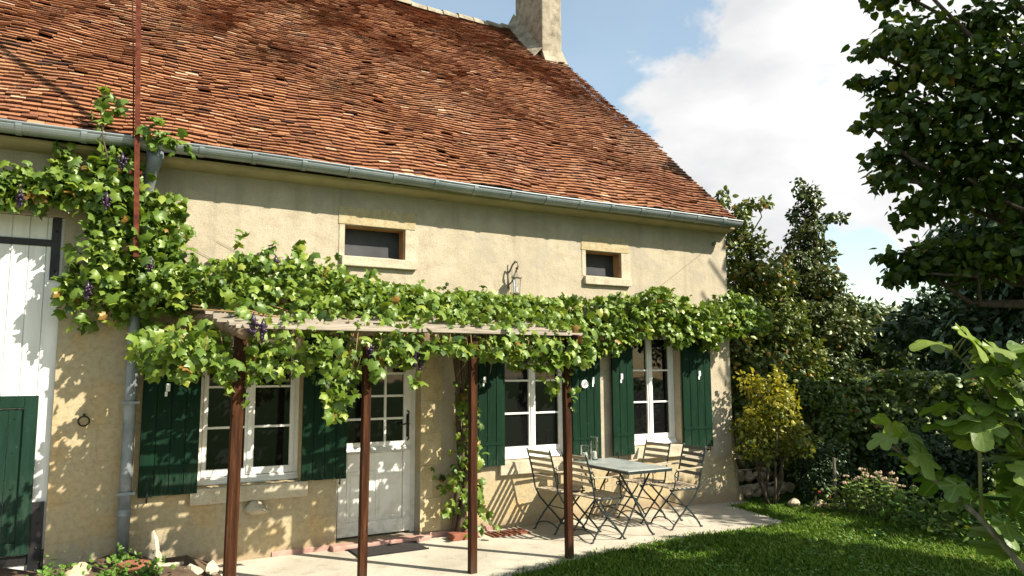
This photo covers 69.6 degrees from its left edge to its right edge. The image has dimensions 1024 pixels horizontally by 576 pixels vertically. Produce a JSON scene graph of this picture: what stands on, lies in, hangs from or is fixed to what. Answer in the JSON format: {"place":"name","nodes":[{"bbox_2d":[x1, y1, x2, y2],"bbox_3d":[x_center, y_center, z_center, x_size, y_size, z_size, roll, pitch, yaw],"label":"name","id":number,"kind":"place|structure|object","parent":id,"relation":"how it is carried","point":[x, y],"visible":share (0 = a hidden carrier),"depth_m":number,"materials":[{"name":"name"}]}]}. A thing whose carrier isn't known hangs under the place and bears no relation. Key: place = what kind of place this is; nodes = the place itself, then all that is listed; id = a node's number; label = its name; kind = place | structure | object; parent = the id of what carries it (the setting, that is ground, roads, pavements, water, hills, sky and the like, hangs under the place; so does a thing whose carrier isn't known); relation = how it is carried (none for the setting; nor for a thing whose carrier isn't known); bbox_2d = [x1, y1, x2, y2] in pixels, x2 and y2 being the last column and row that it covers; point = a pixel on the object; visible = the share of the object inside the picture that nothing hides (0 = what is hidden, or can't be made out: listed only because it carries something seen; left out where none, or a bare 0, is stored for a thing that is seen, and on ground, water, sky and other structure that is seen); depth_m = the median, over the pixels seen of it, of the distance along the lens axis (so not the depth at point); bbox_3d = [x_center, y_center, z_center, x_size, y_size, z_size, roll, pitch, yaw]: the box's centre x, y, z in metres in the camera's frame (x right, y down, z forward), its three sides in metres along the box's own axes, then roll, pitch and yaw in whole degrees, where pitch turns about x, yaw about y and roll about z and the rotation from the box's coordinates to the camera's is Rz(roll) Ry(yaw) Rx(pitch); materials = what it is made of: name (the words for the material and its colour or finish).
{"place":"outdoors","nodes":[
{"label":"outdoors","id":0,"kind":"place"},
{"bbox_2d":[0,553,220,575],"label":"flower bed","id":1,"kind":"object","parent":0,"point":[187,560],"visible":0.46,"depth_m":6.07,"materials":[{"name":"soil"}]},
{"bbox_2d":[22,551,91,575],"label":"weed","id":2,"kind":"object","parent":1,"relation":"on","point":[44,571],"visible":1,"depth_m":5.70,"materials":[{"name":"green plant"}]},
{"bbox_2d":[65,562,91,575],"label":"bed stone","id":3,"kind":"object","parent":1,"relation":"on","point":[77,569],"visible":0.95,"depth_m":5.81,"materials":[{"name":"beige stone"}]},
{"bbox_2d":[81,557,141,575],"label":"weed","id":4,"kind":"object","parent":1,"relation":"on","point":[109,572],"visible":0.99,"depth_m":5.72,"materials":[{"name":"green plant"}]},
{"bbox_2d":[110,542,140,563],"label":"weed","id":5,"kind":"object","parent":1,"relation":"on","point":[123,556],"visible":0.82,"depth_m":6.20,"materials":[{"name":"green plant"}]},
{"bbox_2d":[103,559,149,573],"bbox_3d":[-3.147,2.296,6.047,0.408,0.106,0.156,1,-7,-14],"label":"brick","id":6,"kind":"object","parent":1,"relation":"on","point":[132,568],"visible":0.48,"depth_m":6.02,"materials":[{"name":"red brick"}]},
{"bbox_2d":[121,551,177,575],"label":"weed","id":7,"kind":"object","parent":1,"relation":"on","point":[143,570],"visible":1,"depth_m":5.85,"materials":[{"name":"green plant"}]},
{"bbox_2d":[148,549,162,564],"bbox_3d":[-3.005,2.266,6.213,0.116,0.194,0.091,-4,-7,26],"label":"bed stone","id":8,"kind":"object","parent":1,"relation":"on","point":[157,554],"visible":0.61,"depth_m":6.19,"materials":[{"name":"beige stone"}]},
{"bbox_2d":[151,531,159,549],"bbox_3d":[-3.011,2.129,6.223,0.066,0.157,0.070,3,-7,-29],"label":"stone splinter","id":9,"kind":"object","parent":8,"relation":"on","point":[154,542],"visible":1,"depth_m":6.20,"materials":[{"name":"beige stone"}]},
{"bbox_2d":[155,561,183,565],"bbox_3d":[-2.882,2.352,6.160,0.270,0.106,0.140,3,-7,-29],"label":"bed stone","id":10,"kind":"object","parent":1,"relation":"on","point":[175,563],"visible":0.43,"depth_m":6.16,"materials":[{"name":"beige stone"}]},
{"bbox_2d":[184,564,203,574],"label":"bed stone","id":11,"kind":"object","parent":1,"relation":"on","point":[196,569],"visible":0.66,"depth_m":6.13,"materials":[{"name":"white stone"}]},
{"bbox_2d":[204,560,218,574],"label":"bed stone","id":12,"kind":"object","parent":1,"relation":"on","point":[212,567],"visible":1,"depth_m":6.22,"materials":[{"name":"white stone"}]},
{"bbox_2d":[217,501,783,575],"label":"patio","id":13,"kind":"structure","parent":0,"point":[499,556],"depth_m":7.29,"materials":[{"name":"concrete"}]},
{"bbox_2d":[346,541,428,557],"bbox_3d":[-1.234,2.591,7.311,0.740,0.016,0.350,3,-7,-29],"label":"doormat","id":14,"kind":"object","parent":13,"relation":"on","point":[386,549],"visible":0.84,"depth_m":7.29,"materials":[{"name":"rubber"}]},
{"bbox_2d":[448,530,477,540],"bbox_3d":[-0.518,2.617,7.792,0.300,0.070,0.140,3,-7,-29],"label":"loose brick","id":15,"kind":"object","parent":13,"relation":"on","point":[455,536],"visible":0.76,"depth_m":7.72,"materials":[{"name":"orange brick"}]},
{"bbox_2d":[484,528,530,537],"bbox_3d":[-0.050,2.668,8.027,0.450,0.012,0.230,3,-7,-29],"label":"brick","id":16,"kind":"object","parent":13,"relation":"on","point":[503,533],"visible":0.98,"depth_m":8.02,"materials":[{"name":"red brick"}]},
{"bbox_2d":[526,448,586,534],"bbox_3d":[0.497,2.249,8.253,0.531,0.904,0.468,4,-8,-35],"label":"folding chair","id":17,"kind":"object","parent":13,"relation":"on","point":[557,488],"visible":0.84,"depth_m":8.20,"materials":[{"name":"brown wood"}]},
{"bbox_2d":[561,451,626,543],"bbox_3d":[0.862,2.196,7.810,0.531,0.904,0.468,4,-8,-32],"label":"folding chair","id":18,"kind":"object","parent":13,"relation":"on","point":[599,495],"visible":0.76,"depth_m":7.72,"materials":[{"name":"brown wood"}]},
{"bbox_2d":[572,458,671,539],"bbox_3d":[1.186,2.312,8.108,0.590,0.736,1.080,3,-7,-29],"label":"folding table","id":19,"kind":"object","parent":13,"relation":"on","point":[621,466],"visible":0.76,"depth_m":7.93,"materials":[{"name":"metal"}]},
{"bbox_2d":[580,445,588,460],"bbox_3d":[0.835,1.892,8.444,0.104,0.177,0.104,3,-7,-29],"label":"candle jar","id":20,"kind":"object","parent":19,"relation":"on","point":[584,450],"visible":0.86,"depth_m":8.41,"materials":[{"name":"clear glass"}]},
{"bbox_2d":[590,436,597,459],"bbox_3d":[0.954,1.861,8.561,0.098,0.264,0.098,3,-7,-29],"label":"candle jar","id":21,"kind":"object","parent":19,"relation":"on","point":[593,447],"visible":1,"depth_m":8.53,"materials":[{"name":"clear glass"}]},
{"bbox_2d":[617,440,670,523],"bbox_3d":[1.591,2.313,8.871,0.531,0.904,0.468,4,-8,-33],"label":"folding chair","id":22,"kind":"object","parent":13,"relation":"on","point":[640,480],"visible":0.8,"depth_m":8.90,"materials":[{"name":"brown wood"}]},
{"bbox_2d":[649,443,706,530],"bbox_3d":[1.909,2.266,8.470,0.531,0.904,0.468,2,-7,-23],"label":"folding chair","id":23,"kind":"object","parent":13,"relation":"on","point":[677,485],"visible":0.92,"depth_m":8.46,"materials":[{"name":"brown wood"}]},
{"bbox_2d":[410,0,1023,319],"label":"sky","id":24,"kind":"structure","parent":0,"point":[749,97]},
{"bbox_2d":[661,401,1023,574],"bbox_3d":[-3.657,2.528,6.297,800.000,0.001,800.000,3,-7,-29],"label":"ground","id":25,"kind":"structure","parent":0,"point":[788,496],"depth_m":10.03,"materials":[{"name":"soil"}]},
{"bbox_2d":[0,0,743,571],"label":"farmhouse","id":26,"kind":"object","parent":25,"relation":"on","point":[402,142],"visible":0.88,"depth_m":8.06,"materials":[{"name":"paint"}]},
{"bbox_2d":[0,213,64,571],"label":"barn door","id":27,"kind":"structure","parent":26,"relation":"in","point":[31,254],"depth_m":6.29,"materials":[{"name":"wood"}]},
{"bbox_2d":[0,85,201,335],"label":"climbing grapevine","id":28,"kind":"object","parent":26,"relation":"attached to","point":[110,270],"visible":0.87,"depth_m":6.36,"materials":[{"name":"green plant"}]},
{"bbox_2d":[129,0,141,257],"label":"steel mast","id":29,"kind":"object","parent":26,"relation":"attached to","point":[136,172],"visible":0.98,"depth_m":6.45,"materials":[{"name":"metal"}]},
{"bbox_2d":[180,312,321,505],"bbox_3d":[-2.534,1.128,7.164,1.340,1.813,0.238,3,-7,-29],"label":"window","id":30,"kind":"structure","parent":26,"relation":"in","point":[271,416],"depth_m":7.18,"materials":[{"name":"white paint"}]},
{"bbox_2d":[338,206,417,269],"bbox_3d":[-1.457,-0.519,7.963,0.891,0.635,0.222,3,-7,-29],"label":"attic window","id":31,"kind":"structure","parent":26,"relation":"in","point":[369,247],"depth_m":7.98,"materials":[{"name":"beige stone"}]},
{"bbox_2d":[329,337,441,551],"bbox_3d":[-1.323,1.611,7.779,1.200,2.194,0.340,3,-7,-29],"label":"door","id":32,"kind":"structure","parent":26,"relation":"in","point":[392,428],"depth_m":7.88,"materials":[{"name":"paint"}]},
{"bbox_2d":[507,261,521,294],"bbox_3d":[0.021,-0.117,8.570,0.194,0.412,0.123,-3,-7,19],"label":"wall lantern","id":33,"kind":"object","parent":26,"relation":"attached to","point":[516,277],"depth_m":8.55,"materials":[{"name":"metal"}]},
{"bbox_2d":[487,321,577,475],"bbox_3d":[0.266,1.262,8.729,1.320,1.794,0.238,3,-7,-29],"label":"window","id":34,"kind":"structure","parent":26,"relation":"in","point":[533,421],"depth_m":8.73,"materials":[{"name":"white paint"}]},
{"bbox_2d":[581,380,587,387],"bbox_3d":[0.882,1.164,8.929,0.100,0.099,0.028,3,-7,-29],"label":"dial gauge","id":35,"kind":"object","parent":26,"relation":"attached to","point":[584,383],"visible":1,"depth_m":8.92,"materials":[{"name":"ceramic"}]},
{"bbox_2d":[581,235,631,286],"bbox_3d":[1.169,-0.331,9.422,0.772,0.625,0.222,3,-7,-29],"label":"attic window","id":36,"kind":"structure","parent":26,"relation":"in","point":[598,268],"depth_m":9.45,"materials":[{"name":"beige stone"}]},
{"bbox_2d":[619,311,687,459],"bbox_3d":[1.835,1.253,9.616,1.220,1.873,0.237,3,-7,-29],"label":"window","id":37,"kind":"structure","parent":26,"relation":"in","point":[653,384],"depth_m":9.68,"materials":[{"name":"white paint"}]},
{"bbox_2d":[180,305,583,575],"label":"pergola","id":38,"kind":"object","parent":25,"relation":"on","point":[230,324],"visible":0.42,"depth_m":6.17,"materials":[{"name":"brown wood"}]},
{"bbox_2d":[124,229,774,537],"bbox_3d":[0.385,1.166,7.778,8.050,3.214,1.805,3,-7,-29],"label":"pergola grapevine","id":39,"kind":"object","parent":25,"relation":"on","point":[297,282],"visible":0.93,"depth_m":6.74,"materials":[{"name":"green plant"}]},
{"bbox_2d":[492,499,1023,575],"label":"grass","id":40,"kind":"structure","parent":25,"relation":"on","point":[757,550],"depth_m":7.06,"materials":[{"name":"green plant"}]},
{"bbox_2d":[736,455,795,499],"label":"stone wall","id":41,"kind":"structure","parent":25,"relation":"on","point":[749,490],"depth_m":10.71,"materials":[{"name":"grey stone"}]},
{"bbox_2d":[727,364,822,504],"bbox_3d":[3.482,1.970,9.911,1.181,1.877,1.216,-1,-7,7],"label":"golden shrub","id":42,"kind":"object","parent":25,"relation":"on","point":[766,409],"visible":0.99,"depth_m":9.75,"materials":[{"name":"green plant"}]},
{"bbox_2d":[713,185,838,452],"bbox_3d":[4.022,0.755,12.458,2.313,5.013,2.122,3,-7,-29],"label":"pear tree","id":43,"kind":"object","parent":25,"relation":"on","point":[779,345],"visible":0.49,"depth_m":12.14,"materials":[{"name":"green plant"}]},
{"bbox_2d":[787,498,799,506],"bbox_3d":[3.667,2.800,9.574,0.154,0.135,0.230,-4,-7,29],"label":"border stone","id":44,"kind":"object","parent":25,"relation":"on","point":[793,502],"visible":0.92,"depth_m":9.51,"materials":[{"name":"beige stone"}]},
{"bbox_2d":[812,500,826,507],"bbox_3d":[3.966,2.792,9.499,0.233,0.119,0.103,0,-7,-4],"label":"border stone","id":45,"kind":"object","parent":25,"relation":"on","point":[820,503],"visible":0.44,"depth_m":9.47,"materials":[{"name":"beige stone"}]},
{"bbox_2d":[771,374,872,494],"bbox_3d":[4.375,2.148,10.625,1.448,1.812,1.308,1,-7,-15],"label":"laurel shrub","id":46,"kind":"object","parent":25,"relation":"on","point":[820,404],"visible":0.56,"depth_m":10.53,"materials":[{"name":"green plant"}]},
{"bbox_2d":[813,491,830,511],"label":"red flower","id":47,"kind":"object","parent":25,"relation":"on","point":[819,503],"visible":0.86,"depth_m":9.23,"materials":[{"name":"red plant"}]},
{"bbox_2d":[789,436,860,503],"bbox_3d":[4.135,2.440,9.824,0.863,0.903,0.795,3,-7,-29],"label":"dark bush","id":48,"kind":"object","parent":25,"relation":"on","point":[826,481],"visible":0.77,"depth_m":9.72,"materials":[{"name":"green plant"}]},
{"bbox_2d":[774,177,883,385],"bbox_3d":[5.496,0.654,13.573,2.088,5.448,2.205,1,-7,-10],"label":"pear tree","id":49,"kind":"object","parent":25,"relation":"on","point":[816,277],"visible":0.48,"depth_m":13.32,"materials":[{"name":"green plant"}]},
{"bbox_2d":[832,458,837,508],"bbox_3d":[4.179,2.529,9.535,0.050,0.652,0.073,-4,-7,27],"label":"wooden stake","id":50,"kind":"object","parent":25,"relation":"on","point":[834,471],"visible":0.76,"depth_m":9.52,"materials":[{"name":"grey wood"}]},
{"bbox_2d":[804,478,869,515],"bbox_3d":[4.077,2.594,9.219,0.984,0.469,0.723,3,-7,-29],"label":"border plant","id":51,"kind":"object","parent":25,"relation":"on","point":[839,507],"visible":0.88,"depth_m":9.12,"materials":[{"name":"green plant"}]},
{"bbox_2d":[656,521,1017,575],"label":"clover","id":52,"kind":"object","parent":25,"relation":"on","point":[814,553],"visible":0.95,"depth_m":6.87,"materials":[{"name":"green plant"}]},
{"bbox_2d":[823,322,877,378],"bbox_3d":[10.340,2.753,25.816,4.829,4.150,4.725,3,-7,-29],"label":"broadleaf tree","id":53,"kind":"object","parent":25,"relation":"on","point":[864,369],"visible":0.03,"depth_m":24.34,"materials":[{"name":"green plant"}]},
{"bbox_2d":[840,472,878,516],"bbox_3d":[4.230,2.516,8.990,0.452,0.554,0.344,0,-7,-5],"label":"sedum","id":54,"kind":"object","parent":25,"relation":"on","point":[857,499],"visible":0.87,"depth_m":8.97,"materials":[{"name":"green plant"}]},
{"bbox_2d":[828,294,920,389],"bbox_3d":[12.566,2.513,27.339,4.077,4.905,5.140,0,-7,-3],"label":"broadleaf tree","id":55,"kind":"object","parent":25,"relation":"on","point":[884,360],"visible":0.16,"depth_m":25.88,"materials":[{"name":"green plant"}]},
{"bbox_2d":[858,467,895,519],"bbox_3d":[4.358,2.463,8.802,0.415,0.613,0.452,-1,-7,4],"label":"sedum","id":56,"kind":"object","parent":25,"relation":"on","point":[879,476],"visible":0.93,"depth_m":8.73,"materials":[{"name":"green plant"}]},
{"bbox_2d":[731,368,1023,494],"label":"ivy hedge","id":57,"kind":"object","parent":25,"relation":"on","point":[903,401],"visible":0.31,"depth_m":11.10,"materials":[{"name":"green plant"}]},
{"bbox_2d":[865,290,933,371],"bbox_3d":[15.771,2.787,30.030,6.066,5.447,6.302,3,-7,-29],"label":"broadleaf tree","id":58,"kind":"object","parent":25,"relation":"on","point":[893,305],"visible":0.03,"depth_m":30.15,"materials":[{"name":"green plant"}]},
{"bbox_2d":[880,477,918,524],"bbox_3d":[4.493,2.472,8.536,0.472,0.535,0.315,6,-9,-42],"label":"sedum","id":59,"kind":"object","parent":25,"relation":"on","point":[893,491],"visible":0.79,"depth_m":8.53,"materials":[{"name":"green plant"}]},
{"bbox_2d":[874,479,927,520],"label":"border plant","id":60,"kind":"object","parent":25,"relation":"on","point":[909,516],"visible":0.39,"depth_m":8.65,"materials":[{"name":"green plant"}]},
{"bbox_2d":[880,466,962,531],"bbox_3d":[4.556,2.363,8.246,0.952,0.687,0.724,0,-7,-1],"label":"border plant","id":61,"kind":"object","parent":25,"relation":"on","point":[912,513],"visible":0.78,"depth_m":8.20,"materials":[{"name":"green plant"}]},
{"bbox_2d":[860,417,998,509],"bbox_3d":[5.436,2.336,9.734,1.546,1.226,1.558,3,-7,-29],"label":"laurel shrub","id":62,"kind":"object","parent":25,"relation":"on","point":[958,462],"visible":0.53,"depth_m":9.44,"materials":[{"name":"green plant"}]},
{"bbox_2d":[840,0,1023,308],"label":"lime tree","id":63,"kind":"object","parent":25,"relation":"on","point":[964,179],"visible":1,"depth_m":9.89,"materials":[{"name":"green plant"}]},
{"bbox_2d":[896,280,977,387],"bbox_3d":[13.578,1.679,22.104,4.095,5.315,3.980,3,-7,-29],"label":"broadleaf tree","id":64,"kind":"object","parent":25,"relation":"on","point":[930,308],"visible":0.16,"depth_m":22.12,"materials":[{"name":"green plant"}]},
{"bbox_2d":[858,205,1023,390],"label":"broadleaf tree","id":65,"kind":"object","parent":25,"relation":"on","point":[890,329],"visible":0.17,"depth_m":17.76,"materials":[{"name":"green plant"}]},
{"bbox_2d":[866,323,1023,573],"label":"fig tree","id":66,"kind":"object","parent":25,"relation":"on","point":[982,431],"visible":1,"depth_m":3.01,"materials":[{"name":"green plant"}]},
{"bbox_2d":[912,490,1001,541],"bbox_3d":[4.515,2.360,7.758,1.257,0.577,0.809,3,-7,-29],"label":"border plant","id":67,"kind":"object","parent":25,"relation":"on","point":[947,516],"visible":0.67,"depth_m":7.83,"materials":[{"name":"green plant"}]},
{"bbox_2d":[919,172,1023,390],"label":"broadleaf tree","id":68,"kind":"object","parent":25,"relation":"on","point":[984,322],"visible":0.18,"depth_m":16.21,"materials":[{"name":"green plant"}]},
{"bbox_2d":[940,491,1023,547],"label":"border plant","id":69,"kind":"object","parent":25,"relation":"on","point":[970,521],"visible":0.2,"depth_m":7.56,"materials":[{"name":"green plant"}]},
{"bbox_2d":[945,209,1023,379],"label":"broadleaf tree","id":70,"kind":"object","parent":25,"relation":"on","point":[999,342],"visible":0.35,"depth_m":14.94,"materials":[{"name":"green plant"}]},
{"bbox_2d":[995,387,1023,463],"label":"laurel shrub","id":71,"kind":"object","parent":25,"relation":"on","point":[1019,415],"visible":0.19,"depth_m":7.77,"materials":[{"name":"green plant"}]},
{"bbox_2d":[1016,512,1023,549],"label":"border plant","id":72,"kind":"object","parent":25,"relation":"on","point":[1020,542],"visible":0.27,"depth_m":7.29,"materials":[{"name":"green plant"}]}
]}

